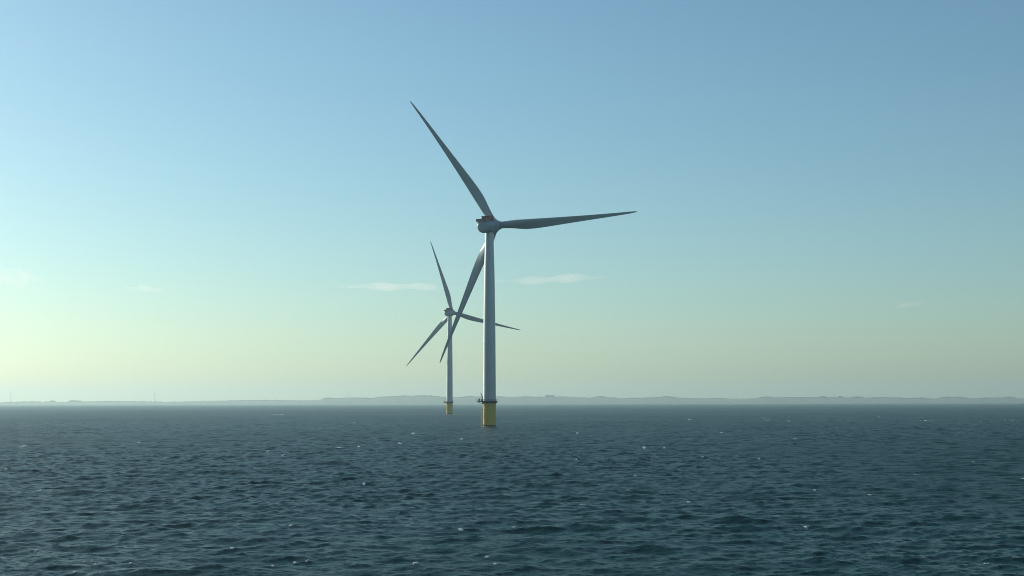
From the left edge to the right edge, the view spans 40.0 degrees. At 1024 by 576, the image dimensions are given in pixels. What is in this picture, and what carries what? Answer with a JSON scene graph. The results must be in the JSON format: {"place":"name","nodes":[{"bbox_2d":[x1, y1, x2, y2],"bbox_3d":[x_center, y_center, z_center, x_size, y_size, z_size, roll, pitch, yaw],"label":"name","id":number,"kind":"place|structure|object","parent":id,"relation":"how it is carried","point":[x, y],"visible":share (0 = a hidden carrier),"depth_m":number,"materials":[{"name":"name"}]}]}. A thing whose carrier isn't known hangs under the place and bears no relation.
{"place":"outdoors","nodes":[
{"label":"outdoors","id":0,"kind":"place"},
{"bbox_2d":[0,403,1023,575],"bbox_3d":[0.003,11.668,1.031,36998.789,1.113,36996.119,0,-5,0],"label":"water","id":1,"kind":"structure","parent":0,"point":[850,489],"depth_m":184.44,"materials":[{"name":"blue liquid"}]},
{"bbox_2d":[407,241,518,413],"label":"wind turbine","id":2,"kind":"object","parent":1,"relation":"in","point":[449,312],"visible":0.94,"depth_m":1434.02,"materials":[{"name":"white paint"}]},
{"bbox_2d":[410,101,636,426],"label":"wind turbine","id":3,"kind":"object","parent":1,"relation":"in","point":[489,225],"visible":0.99,"depth_m":687.56,"materials":[{"name":"white paint"}]},
{"bbox_2d":[0,396,1023,404],"bbox_3d":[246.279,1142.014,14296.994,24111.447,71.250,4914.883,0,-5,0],"label":"land","id":4,"kind":"structure","parent":0,"point":[500,400],"depth_m":12190.39,"materials":[{"name":"grey"}]},
{"bbox_2d":[0,395,1022,402],"bbox_3d":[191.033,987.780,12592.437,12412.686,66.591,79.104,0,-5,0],"label":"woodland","id":5,"kind":"object","parent":4,"relation":"on","point":[539,396],"visible":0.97,"depth_m":12568.64,"materials":[{"name":"green plant"}]},
{"bbox_2d":[545,395,554,397],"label":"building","id":6,"kind":"structure","parent":4,"relation":"on","point":[549,396],"depth_m":12488.98,"materials":[{"name":"grey"}]},
{"bbox_2d":[0,0,1023,402],"label":"sky","id":7,"kind":"structure","parent":0,"point":[201,200],"materials":[{"name":"blue"}]}
]}

